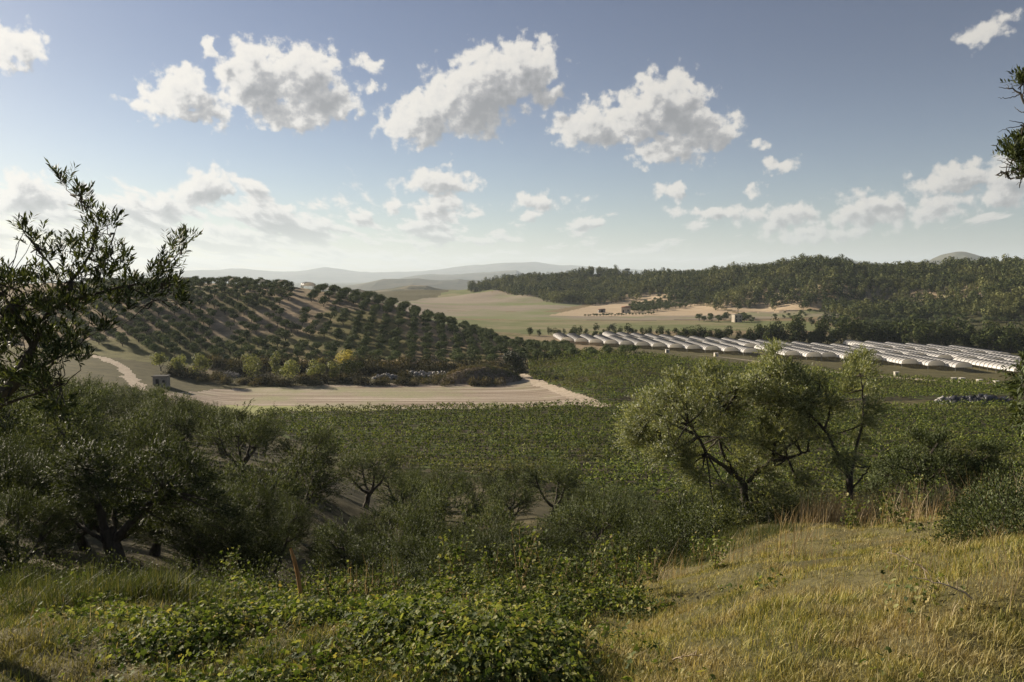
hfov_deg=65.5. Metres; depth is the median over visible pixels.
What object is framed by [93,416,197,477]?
olive tree
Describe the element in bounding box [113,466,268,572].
olive tree
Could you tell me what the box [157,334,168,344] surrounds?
olive tree
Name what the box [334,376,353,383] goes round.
scrub bush
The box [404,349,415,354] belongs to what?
olive tree
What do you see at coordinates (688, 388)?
vine row
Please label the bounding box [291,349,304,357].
olive tree
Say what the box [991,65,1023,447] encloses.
olive tree
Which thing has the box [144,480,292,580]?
olive tree
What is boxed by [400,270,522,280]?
mountains
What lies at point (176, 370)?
scrub bush
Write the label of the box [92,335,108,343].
olive tree
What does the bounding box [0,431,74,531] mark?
olive tree
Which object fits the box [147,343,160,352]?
olive tree
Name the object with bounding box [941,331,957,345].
valley tree
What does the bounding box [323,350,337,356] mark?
olive tree
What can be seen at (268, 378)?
scrub bush
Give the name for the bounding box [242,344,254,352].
olive tree
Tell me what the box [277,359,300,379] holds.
poplar tree
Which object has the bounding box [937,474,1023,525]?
bramble bush
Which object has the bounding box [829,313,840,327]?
round tree
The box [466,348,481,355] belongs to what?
olive tree
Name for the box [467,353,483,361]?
olive tree
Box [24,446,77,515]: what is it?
olive tree
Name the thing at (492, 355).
olive tree
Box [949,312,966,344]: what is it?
valley tree
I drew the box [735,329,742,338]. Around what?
valley tree
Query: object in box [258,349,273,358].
olive tree
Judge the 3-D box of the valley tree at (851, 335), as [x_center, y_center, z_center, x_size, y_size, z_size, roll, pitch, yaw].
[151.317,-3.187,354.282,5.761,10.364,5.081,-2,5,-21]
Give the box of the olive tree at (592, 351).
[587,349,597,353]
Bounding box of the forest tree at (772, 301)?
[770,297,779,309]
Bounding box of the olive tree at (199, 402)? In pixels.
[176,393,209,423]
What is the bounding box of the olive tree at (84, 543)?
[23,445,155,550]
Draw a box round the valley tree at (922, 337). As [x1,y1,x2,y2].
[919,324,934,344]
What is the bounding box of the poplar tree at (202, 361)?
[189,353,212,380]
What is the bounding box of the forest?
[467,253,1023,320]
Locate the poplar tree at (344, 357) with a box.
[334,350,353,363]
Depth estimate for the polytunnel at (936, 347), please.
307.05 m
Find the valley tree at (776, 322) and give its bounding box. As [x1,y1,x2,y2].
[770,317,782,336]
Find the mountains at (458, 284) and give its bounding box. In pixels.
[342,278,481,290]
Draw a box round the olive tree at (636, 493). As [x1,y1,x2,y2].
[609,479,648,518]
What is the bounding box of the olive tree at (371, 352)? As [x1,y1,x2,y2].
[369,348,382,356]
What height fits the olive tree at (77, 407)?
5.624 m
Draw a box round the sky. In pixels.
[0,0,1023,279]
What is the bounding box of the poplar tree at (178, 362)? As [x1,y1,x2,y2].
[170,353,187,370]
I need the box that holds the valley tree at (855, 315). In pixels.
[848,311,865,332]
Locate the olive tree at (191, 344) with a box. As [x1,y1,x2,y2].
[186,342,199,348]
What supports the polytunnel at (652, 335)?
on the ground at (132, 354)
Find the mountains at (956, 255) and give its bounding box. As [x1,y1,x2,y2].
[912,252,990,265]
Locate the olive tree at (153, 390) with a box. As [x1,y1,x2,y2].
[123,381,169,406]
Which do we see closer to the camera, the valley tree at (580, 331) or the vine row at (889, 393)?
the vine row at (889, 393)
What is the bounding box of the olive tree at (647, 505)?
[625,497,669,526]
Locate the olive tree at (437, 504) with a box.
[415,464,495,547]
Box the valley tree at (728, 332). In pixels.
[723,325,732,337]
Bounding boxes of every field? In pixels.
[169,380,585,409]
[383,289,584,311]
[393,280,983,319]
[430,318,837,334]
[438,280,563,296]
[550,292,734,315]
[705,283,1020,312]
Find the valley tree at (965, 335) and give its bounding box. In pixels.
[960,331,975,346]
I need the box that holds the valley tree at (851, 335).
[846,322,857,339]
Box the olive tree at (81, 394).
[19,371,113,428]
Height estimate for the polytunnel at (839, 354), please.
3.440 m
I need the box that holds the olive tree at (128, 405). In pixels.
[112,388,161,418]
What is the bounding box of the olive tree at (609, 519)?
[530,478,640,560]
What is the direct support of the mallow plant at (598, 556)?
on the ground at (132, 354)
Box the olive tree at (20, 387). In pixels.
[13,381,45,397]
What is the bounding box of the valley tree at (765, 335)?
[763,331,771,340]
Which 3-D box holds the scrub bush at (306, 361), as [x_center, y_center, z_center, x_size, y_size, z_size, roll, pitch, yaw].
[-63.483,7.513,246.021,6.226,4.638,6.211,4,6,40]
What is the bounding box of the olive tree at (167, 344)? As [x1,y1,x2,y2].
[163,342,178,347]
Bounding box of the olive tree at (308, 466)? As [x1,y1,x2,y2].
[229,441,352,536]
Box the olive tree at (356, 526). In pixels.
[302,513,402,584]
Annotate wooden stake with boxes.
[290,548,302,594]
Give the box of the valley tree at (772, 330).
[761,325,777,340]
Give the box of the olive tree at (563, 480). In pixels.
[512,455,588,521]
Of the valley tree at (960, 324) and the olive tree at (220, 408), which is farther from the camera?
the valley tree at (960, 324)
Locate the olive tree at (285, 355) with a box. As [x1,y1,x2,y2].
[282,352,293,358]
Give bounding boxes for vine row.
[255,410,1017,422]
[258,406,1019,418]
[258,412,1018,424]
[260,409,1023,421]
[262,416,1023,429]
[264,418,1023,432]
[265,414,1023,426]
[271,423,1023,437]
[273,405,1017,416]
[277,425,1023,440]
[282,426,1022,443]
[288,427,1023,446]
[293,421,1018,434]
[294,431,1023,449]
[295,403,1009,414]
[307,437,1023,452]
[314,440,1023,455]
[318,443,1023,459]
[332,447,1023,462]
[338,447,1023,465]
[367,401,1014,411]
[370,454,1023,469]
[399,457,1023,473]
[431,462,1023,477]
[436,400,1007,410]
[470,465,1020,481]
[492,470,1023,486]
[524,398,1014,407]
[525,476,1022,491]
[526,353,842,372]
[528,350,804,365]
[528,352,827,369]
[528,356,900,376]
[529,354,875,374]
[529,357,931,377]
[529,359,959,379]
[529,362,1011,382]
[529,363,1007,383]
[530,350,666,359]
[530,364,1009,384]
[531,361,999,381]
[531,365,1019,386]
[532,349,656,357]
[533,367,1006,387]
[538,370,1005,388]
[543,371,1022,390]
[547,373,1007,391]
[552,374,1012,392]
[554,376,1016,393]
[561,377,1007,395]
[565,380,968,396]
[567,381,917,397]
[571,384,858,397]
[571,481,1011,495]
[579,386,727,394]
[583,389,699,394]
[588,390,647,396]
[593,393,622,398]
[599,485,985,500]
[653,491,935,503]
[846,400,1023,406]
[926,398,1020,404]
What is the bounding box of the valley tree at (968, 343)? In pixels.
[961,335,973,346]
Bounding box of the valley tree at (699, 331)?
[696,324,703,336]
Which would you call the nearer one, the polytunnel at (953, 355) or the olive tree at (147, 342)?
the olive tree at (147, 342)
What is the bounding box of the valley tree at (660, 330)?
[657,325,663,334]
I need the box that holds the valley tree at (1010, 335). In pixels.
[1002,319,1023,352]
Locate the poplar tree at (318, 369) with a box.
[305,359,325,377]
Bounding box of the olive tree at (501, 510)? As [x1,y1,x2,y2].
[447,500,540,566]
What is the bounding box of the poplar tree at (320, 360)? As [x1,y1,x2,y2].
[317,358,324,363]
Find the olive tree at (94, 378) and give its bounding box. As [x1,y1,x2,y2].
[66,375,117,399]
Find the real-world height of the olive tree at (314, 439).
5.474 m
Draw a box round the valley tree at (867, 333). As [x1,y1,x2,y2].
[861,325,880,340]
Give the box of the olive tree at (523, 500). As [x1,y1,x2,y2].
[484,470,538,530]
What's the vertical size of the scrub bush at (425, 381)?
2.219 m
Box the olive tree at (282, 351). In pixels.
[276,348,286,355]
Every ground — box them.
[0,266,1023,681]
[262,405,1023,510]
[527,353,1022,402]
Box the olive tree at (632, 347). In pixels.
[628,345,640,352]
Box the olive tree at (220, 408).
[211,402,234,435]
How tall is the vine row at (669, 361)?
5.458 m
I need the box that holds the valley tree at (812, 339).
[808,335,815,342]
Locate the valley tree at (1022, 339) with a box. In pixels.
[1016,334,1023,349]
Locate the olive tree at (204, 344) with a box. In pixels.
[202,342,210,350]
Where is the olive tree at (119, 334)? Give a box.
[115,332,125,342]
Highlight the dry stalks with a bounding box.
[6,466,1023,660]
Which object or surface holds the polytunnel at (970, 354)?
on the ground at (132, 354)
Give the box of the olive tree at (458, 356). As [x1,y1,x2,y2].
[451,352,466,361]
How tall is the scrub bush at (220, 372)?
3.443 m
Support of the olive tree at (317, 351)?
on the ground at (132, 354)
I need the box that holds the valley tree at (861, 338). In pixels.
[855,334,868,341]
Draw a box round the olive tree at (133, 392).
[114,383,172,416]
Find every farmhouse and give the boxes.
[621,306,630,312]
[732,314,742,321]
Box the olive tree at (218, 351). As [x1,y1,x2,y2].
[210,347,225,355]
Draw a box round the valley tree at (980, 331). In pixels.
[976,329,990,346]
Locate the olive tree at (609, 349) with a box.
[603,346,613,352]
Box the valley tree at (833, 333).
[827,330,842,342]
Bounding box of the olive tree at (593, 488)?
[562,480,622,533]
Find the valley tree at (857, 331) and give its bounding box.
[852,327,864,338]
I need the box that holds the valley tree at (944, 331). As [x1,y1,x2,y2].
[934,318,954,344]
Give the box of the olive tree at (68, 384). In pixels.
[43,374,114,397]
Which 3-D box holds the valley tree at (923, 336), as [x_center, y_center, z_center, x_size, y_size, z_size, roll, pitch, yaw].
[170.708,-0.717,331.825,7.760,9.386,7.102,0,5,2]
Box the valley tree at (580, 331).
[576,326,582,335]
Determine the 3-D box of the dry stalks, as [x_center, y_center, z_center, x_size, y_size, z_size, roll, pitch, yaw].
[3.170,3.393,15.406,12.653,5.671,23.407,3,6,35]
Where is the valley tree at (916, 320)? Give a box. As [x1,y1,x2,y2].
[909,312,925,342]
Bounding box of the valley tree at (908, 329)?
[895,319,913,342]
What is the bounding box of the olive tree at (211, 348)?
[206,345,219,354]
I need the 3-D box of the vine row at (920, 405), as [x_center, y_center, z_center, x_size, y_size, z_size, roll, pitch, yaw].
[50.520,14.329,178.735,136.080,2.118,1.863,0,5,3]
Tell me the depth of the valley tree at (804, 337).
355.62 m
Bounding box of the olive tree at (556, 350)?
[548,348,560,356]
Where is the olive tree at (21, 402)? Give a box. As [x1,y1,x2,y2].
[8,398,96,453]
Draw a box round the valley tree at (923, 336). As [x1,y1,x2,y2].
[910,330,931,343]
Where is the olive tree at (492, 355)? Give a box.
[487,353,499,357]
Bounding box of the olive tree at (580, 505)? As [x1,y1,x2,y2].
[552,483,633,549]
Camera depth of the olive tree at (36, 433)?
44.38 m
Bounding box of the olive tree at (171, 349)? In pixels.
[168,346,180,355]
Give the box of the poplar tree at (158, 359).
[150,352,168,370]
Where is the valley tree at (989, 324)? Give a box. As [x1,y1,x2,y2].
[982,319,993,348]
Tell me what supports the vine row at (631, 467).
on the vineyard ground at (548, 486)
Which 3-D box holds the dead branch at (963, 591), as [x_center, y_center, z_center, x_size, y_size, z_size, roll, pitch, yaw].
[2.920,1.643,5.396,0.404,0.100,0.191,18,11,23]
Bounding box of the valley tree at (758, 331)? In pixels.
[750,323,767,340]
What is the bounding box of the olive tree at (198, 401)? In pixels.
[161,396,212,428]
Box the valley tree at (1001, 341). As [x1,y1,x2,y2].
[992,333,1010,350]
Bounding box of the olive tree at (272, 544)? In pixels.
[194,495,326,587]
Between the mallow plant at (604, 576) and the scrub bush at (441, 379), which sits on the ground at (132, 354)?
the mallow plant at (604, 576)
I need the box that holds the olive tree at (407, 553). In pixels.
[369,524,480,589]
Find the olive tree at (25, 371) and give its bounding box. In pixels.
[0,156,203,428]
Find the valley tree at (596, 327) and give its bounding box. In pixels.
[593,323,599,330]
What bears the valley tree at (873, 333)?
on the ground at (132, 354)
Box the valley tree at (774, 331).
[770,325,778,339]
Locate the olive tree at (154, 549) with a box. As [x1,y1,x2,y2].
[92,445,230,555]
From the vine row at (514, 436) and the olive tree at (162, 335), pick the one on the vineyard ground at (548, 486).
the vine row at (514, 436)
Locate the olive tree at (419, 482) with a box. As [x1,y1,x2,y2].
[402,471,439,505]
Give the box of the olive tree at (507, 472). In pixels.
[474,460,546,519]
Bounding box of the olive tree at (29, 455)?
[0,432,127,559]
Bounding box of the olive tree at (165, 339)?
[160,337,172,348]
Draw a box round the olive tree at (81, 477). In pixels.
[25,429,249,573]
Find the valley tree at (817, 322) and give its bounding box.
[814,313,832,333]
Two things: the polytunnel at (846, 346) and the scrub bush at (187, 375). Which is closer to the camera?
the scrub bush at (187, 375)
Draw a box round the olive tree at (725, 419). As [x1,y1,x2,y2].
[609,354,840,530]
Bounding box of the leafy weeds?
[21,508,1011,681]
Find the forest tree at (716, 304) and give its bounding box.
[712,299,718,309]
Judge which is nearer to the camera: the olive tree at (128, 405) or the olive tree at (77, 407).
the olive tree at (77, 407)
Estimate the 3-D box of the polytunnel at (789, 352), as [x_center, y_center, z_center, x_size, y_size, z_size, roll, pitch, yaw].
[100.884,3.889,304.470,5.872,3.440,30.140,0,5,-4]
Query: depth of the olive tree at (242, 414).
68.94 m
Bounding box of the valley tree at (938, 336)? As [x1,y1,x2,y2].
[931,328,944,344]
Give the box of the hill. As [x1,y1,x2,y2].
[371,285,444,291]
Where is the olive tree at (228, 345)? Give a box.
[224,342,237,354]
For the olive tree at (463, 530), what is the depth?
34.32 m
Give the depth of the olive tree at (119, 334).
258.52 m
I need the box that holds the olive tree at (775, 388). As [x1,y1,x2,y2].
[736,336,894,510]
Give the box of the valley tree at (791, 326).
[785,316,803,335]
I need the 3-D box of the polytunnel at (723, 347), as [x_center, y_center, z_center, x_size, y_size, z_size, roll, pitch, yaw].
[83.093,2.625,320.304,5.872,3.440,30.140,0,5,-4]
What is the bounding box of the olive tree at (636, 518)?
[622,493,675,554]
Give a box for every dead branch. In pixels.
[672,649,701,660]
[887,546,929,573]
[909,567,972,599]
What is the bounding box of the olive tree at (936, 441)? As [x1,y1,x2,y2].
[855,422,1017,505]
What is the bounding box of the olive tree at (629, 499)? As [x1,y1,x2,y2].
[615,495,653,530]
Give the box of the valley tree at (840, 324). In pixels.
[832,315,848,343]
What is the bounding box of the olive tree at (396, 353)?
[391,350,401,357]
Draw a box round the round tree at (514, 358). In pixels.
[502,350,526,372]
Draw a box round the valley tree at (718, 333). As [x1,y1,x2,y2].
[713,330,721,337]
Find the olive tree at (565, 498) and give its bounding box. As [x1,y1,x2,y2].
[542,487,599,517]
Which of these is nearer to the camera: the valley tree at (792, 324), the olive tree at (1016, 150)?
the olive tree at (1016, 150)
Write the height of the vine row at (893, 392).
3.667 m
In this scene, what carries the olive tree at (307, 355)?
on the ground at (132, 354)
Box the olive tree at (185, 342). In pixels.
[182,340,190,348]
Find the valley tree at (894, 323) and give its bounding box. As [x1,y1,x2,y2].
[889,318,901,327]
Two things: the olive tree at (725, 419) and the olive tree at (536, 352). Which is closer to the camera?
the olive tree at (725, 419)
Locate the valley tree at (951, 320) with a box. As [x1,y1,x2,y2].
[939,317,956,337]
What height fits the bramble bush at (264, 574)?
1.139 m
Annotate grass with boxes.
[0,491,1021,618]
[0,503,1023,681]
[0,557,739,681]
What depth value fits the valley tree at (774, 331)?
358.23 m
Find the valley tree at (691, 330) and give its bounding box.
[688,326,697,335]
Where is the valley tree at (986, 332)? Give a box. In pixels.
[981,325,995,348]
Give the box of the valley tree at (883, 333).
[880,323,893,341]
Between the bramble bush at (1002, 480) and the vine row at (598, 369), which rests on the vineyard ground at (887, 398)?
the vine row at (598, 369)
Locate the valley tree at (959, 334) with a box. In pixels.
[946,329,962,345]
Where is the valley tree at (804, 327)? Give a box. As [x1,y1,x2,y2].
[790,313,806,341]
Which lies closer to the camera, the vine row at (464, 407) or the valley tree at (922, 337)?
the vine row at (464, 407)
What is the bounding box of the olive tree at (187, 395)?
[136,393,202,434]
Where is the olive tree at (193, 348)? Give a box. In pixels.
[189,346,200,353]
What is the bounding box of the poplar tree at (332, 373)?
[327,360,340,381]
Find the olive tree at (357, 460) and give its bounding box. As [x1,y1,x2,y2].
[326,444,406,508]
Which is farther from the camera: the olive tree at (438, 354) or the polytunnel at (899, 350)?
the polytunnel at (899, 350)
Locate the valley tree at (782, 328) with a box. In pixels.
[777,324,787,336]
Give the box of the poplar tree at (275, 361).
[270,351,280,377]
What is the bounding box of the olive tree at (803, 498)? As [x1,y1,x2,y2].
[784,490,829,516]
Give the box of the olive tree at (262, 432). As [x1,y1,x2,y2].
[190,403,287,481]
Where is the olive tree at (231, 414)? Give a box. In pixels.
[223,412,259,447]
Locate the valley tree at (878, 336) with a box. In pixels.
[871,332,883,341]
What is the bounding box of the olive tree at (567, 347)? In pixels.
[564,344,575,351]
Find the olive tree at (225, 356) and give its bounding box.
[220,354,229,358]
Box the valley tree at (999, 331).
[994,326,1010,350]
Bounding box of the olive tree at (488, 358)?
[484,356,496,361]
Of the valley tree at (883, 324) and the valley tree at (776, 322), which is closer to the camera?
the valley tree at (883, 324)
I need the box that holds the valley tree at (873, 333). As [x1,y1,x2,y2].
[866,324,879,340]
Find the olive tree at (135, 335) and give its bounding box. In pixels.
[132,333,141,341]
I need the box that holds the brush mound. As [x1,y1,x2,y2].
[439,364,524,383]
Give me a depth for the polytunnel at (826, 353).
288.72 m
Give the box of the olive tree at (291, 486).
[207,454,311,529]
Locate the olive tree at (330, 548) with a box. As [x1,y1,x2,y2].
[304,509,464,597]
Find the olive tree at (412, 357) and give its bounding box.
[407,356,415,363]
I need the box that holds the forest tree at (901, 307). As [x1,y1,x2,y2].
[898,302,905,314]
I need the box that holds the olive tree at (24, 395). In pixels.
[13,391,43,406]
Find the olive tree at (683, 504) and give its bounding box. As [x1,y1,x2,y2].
[650,485,720,522]
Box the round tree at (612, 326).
[610,323,616,330]
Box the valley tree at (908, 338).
[901,333,914,343]
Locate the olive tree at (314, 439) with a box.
[270,422,345,493]
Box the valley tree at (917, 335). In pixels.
[912,321,928,343]
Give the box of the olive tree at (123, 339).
[115,336,128,345]
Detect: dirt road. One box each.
[80,354,167,394]
[520,374,609,406]
[642,289,1009,320]
[703,355,1003,383]
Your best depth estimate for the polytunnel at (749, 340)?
336.55 m
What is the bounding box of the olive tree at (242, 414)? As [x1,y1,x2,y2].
[191,398,256,458]
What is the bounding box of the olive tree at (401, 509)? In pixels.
[347,488,436,560]
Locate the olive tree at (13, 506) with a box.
[0,481,88,574]
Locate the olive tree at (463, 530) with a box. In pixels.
[426,519,526,578]
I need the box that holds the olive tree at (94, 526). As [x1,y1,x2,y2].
[23,434,192,541]
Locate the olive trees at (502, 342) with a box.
[0,275,574,356]
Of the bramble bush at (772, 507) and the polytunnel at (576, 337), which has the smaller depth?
the bramble bush at (772, 507)
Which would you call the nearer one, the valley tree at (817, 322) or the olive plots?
the valley tree at (817, 322)
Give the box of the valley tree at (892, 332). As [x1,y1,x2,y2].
[883,326,898,341]
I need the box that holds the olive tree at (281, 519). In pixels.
[200,509,308,579]
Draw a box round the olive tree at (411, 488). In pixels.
[374,477,450,531]
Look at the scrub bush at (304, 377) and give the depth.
223.49 m
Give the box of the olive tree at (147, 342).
[140,338,155,345]
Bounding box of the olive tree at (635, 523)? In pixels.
[612,505,658,551]
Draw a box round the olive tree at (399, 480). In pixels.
[369,466,422,508]
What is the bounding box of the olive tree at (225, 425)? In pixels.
[200,413,243,442]
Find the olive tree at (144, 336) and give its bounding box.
[137,333,151,340]
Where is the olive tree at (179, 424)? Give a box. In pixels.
[148,402,230,452]
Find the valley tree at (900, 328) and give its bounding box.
[891,322,907,342]
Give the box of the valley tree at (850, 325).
[835,313,855,344]
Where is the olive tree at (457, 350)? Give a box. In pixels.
[452,348,461,353]
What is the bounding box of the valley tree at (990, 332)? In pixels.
[979,329,997,349]
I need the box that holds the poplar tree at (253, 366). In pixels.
[240,353,262,380]
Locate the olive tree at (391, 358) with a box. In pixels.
[385,356,396,361]
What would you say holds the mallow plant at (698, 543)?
on the ground at (132, 354)
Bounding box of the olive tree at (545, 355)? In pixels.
[539,351,550,358]
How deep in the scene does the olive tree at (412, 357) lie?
255.13 m
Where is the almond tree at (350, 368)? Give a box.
[337,359,365,381]
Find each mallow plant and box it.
[218,545,249,585]
[311,560,351,604]
[332,567,367,600]
[360,567,397,601]
[387,571,421,602]
[418,554,459,583]
[435,529,474,585]
[462,562,479,578]
[475,541,511,583]
[503,512,546,592]
[524,541,566,587]
[545,556,578,588]
[559,557,595,589]
[580,531,609,587]
[591,565,620,587]
[597,531,636,590]
[618,553,647,590]
[635,544,666,583]
[688,529,708,560]
[704,528,734,568]
[835,492,869,528]
[873,490,903,523]
[880,495,908,526]
[902,474,929,517]
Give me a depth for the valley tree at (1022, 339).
315.67 m
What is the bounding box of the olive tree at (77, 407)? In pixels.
[28,395,110,440]
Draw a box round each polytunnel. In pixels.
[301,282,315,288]
[553,332,572,340]
[567,333,587,344]
[580,334,602,343]
[594,334,617,346]
[602,331,623,337]
[608,335,632,344]
[616,332,637,337]
[622,336,648,345]
[631,333,652,338]
[637,337,665,349]
[644,333,668,339]
[653,338,682,350]
[658,334,684,340]
[669,339,700,350]
[674,335,701,341]
[685,339,719,352]
[690,336,718,342]
[702,340,738,354]
[705,336,737,343]
[719,341,757,355]
[721,337,755,347]
[738,338,767,351]
[754,343,799,358]
[755,339,791,345]
[772,340,810,347]
[781,345,821,360]
[791,341,831,348]
[791,345,835,356]
[810,342,854,350]
[810,346,851,358]
[829,343,879,352]
[832,347,882,359]
[843,339,892,347]
[850,344,902,353]
[864,341,913,348]
[871,346,926,354]
[871,352,917,367]
[882,351,944,369]
[884,342,937,349]
[893,347,952,359]
[905,343,961,351]
[905,353,972,371]
[916,348,976,357]
[926,344,985,352]
[938,349,1004,359]
[949,345,1011,354]
[953,356,1021,373]
[962,351,1021,360]
[982,357,1018,372]
[988,352,1020,357]
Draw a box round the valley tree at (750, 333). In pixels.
[746,327,753,339]
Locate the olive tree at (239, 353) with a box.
[233,350,245,358]
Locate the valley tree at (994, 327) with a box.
[982,318,1000,349]
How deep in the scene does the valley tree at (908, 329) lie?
335.60 m
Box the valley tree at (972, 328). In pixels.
[964,323,977,346]
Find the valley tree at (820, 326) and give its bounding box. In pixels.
[814,318,829,333]
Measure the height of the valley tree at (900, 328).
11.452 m
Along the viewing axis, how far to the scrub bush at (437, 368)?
242.56 m
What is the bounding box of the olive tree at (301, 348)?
[293,346,305,351]
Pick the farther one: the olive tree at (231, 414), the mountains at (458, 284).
the mountains at (458, 284)
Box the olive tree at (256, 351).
[252,349,265,358]
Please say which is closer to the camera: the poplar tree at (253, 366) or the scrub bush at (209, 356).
the poplar tree at (253, 366)
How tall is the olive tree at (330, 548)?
5.284 m
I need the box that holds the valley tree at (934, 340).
[928,335,938,344]
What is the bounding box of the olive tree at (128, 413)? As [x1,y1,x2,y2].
[99,395,172,451]
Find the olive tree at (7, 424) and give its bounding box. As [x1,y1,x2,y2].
[0,384,124,474]
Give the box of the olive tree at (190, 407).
[129,383,202,434]
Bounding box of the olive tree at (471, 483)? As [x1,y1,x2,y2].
[453,472,498,511]
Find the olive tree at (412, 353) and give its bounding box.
[405,352,415,356]
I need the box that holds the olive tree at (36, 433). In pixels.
[14,401,100,457]
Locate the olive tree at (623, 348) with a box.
[618,345,629,354]
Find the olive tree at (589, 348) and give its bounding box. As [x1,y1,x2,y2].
[583,346,594,350]
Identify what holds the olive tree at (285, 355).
on the ground at (132, 354)
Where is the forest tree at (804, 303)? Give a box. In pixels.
[798,300,808,308]
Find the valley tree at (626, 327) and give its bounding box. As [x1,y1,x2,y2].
[624,322,631,331]
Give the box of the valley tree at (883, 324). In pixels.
[876,319,889,341]
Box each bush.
[0,542,116,584]
[0,554,81,587]
[51,563,105,586]
[77,546,174,582]
[159,552,243,585]
[162,365,180,375]
[176,367,196,378]
[188,569,247,586]
[195,375,203,381]
[195,551,297,590]
[207,353,222,366]
[208,357,224,369]
[208,371,225,381]
[212,367,229,375]
[218,374,233,383]
[219,378,234,383]
[224,359,241,372]
[227,363,250,373]
[248,372,260,383]
[251,377,269,385]
[259,358,270,368]
[261,354,278,367]
[265,366,280,371]
[265,375,279,384]
[266,370,283,381]
[270,555,367,594]
[274,378,286,385]
[279,357,294,366]
[281,375,299,386]
[293,358,312,371]
[297,359,313,370]
[298,361,313,372]
[298,374,314,384]
[302,374,323,386]
[319,376,331,383]
[334,373,347,380]
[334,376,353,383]
[343,545,434,598]
[353,375,368,385]
[356,374,371,385]
[357,355,373,364]
[359,363,383,374]
[363,359,384,373]
[365,353,388,365]
[366,363,385,375]
[373,377,384,385]
[375,360,391,371]
[377,377,391,386]
[380,367,397,374]
[384,364,395,373]
[390,361,409,373]
[394,377,408,384]
[394,377,409,384]
[395,368,413,377]
[398,355,415,367]
[409,374,423,382]
[409,377,419,384]
[411,357,433,370]
[416,363,436,371]
[416,560,502,585]
[419,378,430,384]
[426,376,438,382]
[427,363,443,372]
[432,374,446,383]
[434,358,454,370]
[436,360,446,370]
[440,380,449,385]
[446,376,455,384]
[448,360,459,368]
[455,357,471,366]
[455,514,587,582]
[465,357,479,367]
[467,376,479,385]
[472,546,574,586]
[477,376,492,385]
[480,377,493,386]
[488,358,504,366]
[493,377,506,385]
[515,539,611,585]
[548,529,640,586]
[594,521,686,575]
[611,515,704,567]
[638,500,731,550]
[639,509,721,557]
[654,490,759,536]
[658,502,743,544]
[685,483,787,532]
[704,475,797,519]
[733,482,806,522]
[741,477,828,516]
[778,485,834,515]
[856,495,880,512]
[868,504,913,524]
[909,499,946,518]
[924,489,961,505]
[929,470,1023,549]
[932,491,1023,546]
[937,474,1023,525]
[945,455,1023,527]
[951,482,1012,507]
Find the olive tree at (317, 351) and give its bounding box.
[309,349,321,353]
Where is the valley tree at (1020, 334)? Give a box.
[1011,322,1023,350]
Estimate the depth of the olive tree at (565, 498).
66.43 m
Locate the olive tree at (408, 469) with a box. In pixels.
[384,463,425,497]
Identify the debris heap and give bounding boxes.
[223,370,241,376]
[371,372,402,379]
[409,370,431,376]
[427,371,444,376]
[936,393,1016,404]
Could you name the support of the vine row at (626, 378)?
on the vineyard ground at (887, 398)
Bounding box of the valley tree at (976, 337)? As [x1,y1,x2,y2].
[970,334,986,348]
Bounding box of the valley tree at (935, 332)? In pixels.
[932,322,943,343]
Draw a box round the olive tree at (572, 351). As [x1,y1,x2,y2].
[568,348,579,357]
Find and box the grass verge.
[168,405,375,415]
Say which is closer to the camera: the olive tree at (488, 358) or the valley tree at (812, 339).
the olive tree at (488, 358)
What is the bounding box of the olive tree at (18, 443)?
[0,429,55,518]
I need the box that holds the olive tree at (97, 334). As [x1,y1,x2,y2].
[91,331,103,341]
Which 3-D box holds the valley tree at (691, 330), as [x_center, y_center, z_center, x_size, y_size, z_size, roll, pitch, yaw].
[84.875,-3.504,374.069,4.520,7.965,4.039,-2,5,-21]
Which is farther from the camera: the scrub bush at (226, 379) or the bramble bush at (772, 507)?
the scrub bush at (226, 379)
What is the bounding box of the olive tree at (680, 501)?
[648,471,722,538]
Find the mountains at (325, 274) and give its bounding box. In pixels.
[105,262,686,281]
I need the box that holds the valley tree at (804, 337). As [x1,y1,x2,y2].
[798,329,806,340]
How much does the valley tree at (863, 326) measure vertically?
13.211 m
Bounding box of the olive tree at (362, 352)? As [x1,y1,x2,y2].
[353,349,367,355]
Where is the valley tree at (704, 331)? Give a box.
[699,327,707,337]
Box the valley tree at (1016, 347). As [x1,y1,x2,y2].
[1009,340,1023,352]
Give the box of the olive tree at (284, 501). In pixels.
[211,478,299,566]
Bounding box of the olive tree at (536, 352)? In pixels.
[532,349,541,357]
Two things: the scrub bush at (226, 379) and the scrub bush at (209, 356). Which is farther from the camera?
the scrub bush at (209, 356)
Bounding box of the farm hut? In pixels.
[151,375,169,386]
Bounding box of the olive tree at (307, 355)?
[302,352,317,360]
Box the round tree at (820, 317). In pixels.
[817,312,832,324]
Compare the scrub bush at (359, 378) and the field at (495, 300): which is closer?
the scrub bush at (359, 378)
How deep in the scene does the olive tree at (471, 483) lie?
72.64 m
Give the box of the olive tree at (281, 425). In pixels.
[237,416,288,454]
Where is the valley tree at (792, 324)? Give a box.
[787,314,803,340]
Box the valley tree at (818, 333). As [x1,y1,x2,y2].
[813,329,821,341]
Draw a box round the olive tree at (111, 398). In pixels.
[54,376,128,441]
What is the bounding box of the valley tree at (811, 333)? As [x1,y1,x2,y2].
[807,331,818,341]
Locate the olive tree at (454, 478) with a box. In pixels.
[413,460,469,520]
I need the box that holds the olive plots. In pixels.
[584,278,1023,326]
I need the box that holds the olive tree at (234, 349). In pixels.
[229,345,244,353]
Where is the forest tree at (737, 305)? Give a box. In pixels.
[732,301,743,308]
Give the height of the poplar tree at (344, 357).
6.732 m
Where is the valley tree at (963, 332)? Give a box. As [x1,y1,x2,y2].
[958,324,973,345]
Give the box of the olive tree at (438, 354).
[434,351,445,360]
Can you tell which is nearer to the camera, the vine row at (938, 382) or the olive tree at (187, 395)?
the olive tree at (187, 395)
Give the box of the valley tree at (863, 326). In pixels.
[858,317,871,332]
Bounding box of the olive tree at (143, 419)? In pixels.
[59,400,172,459]

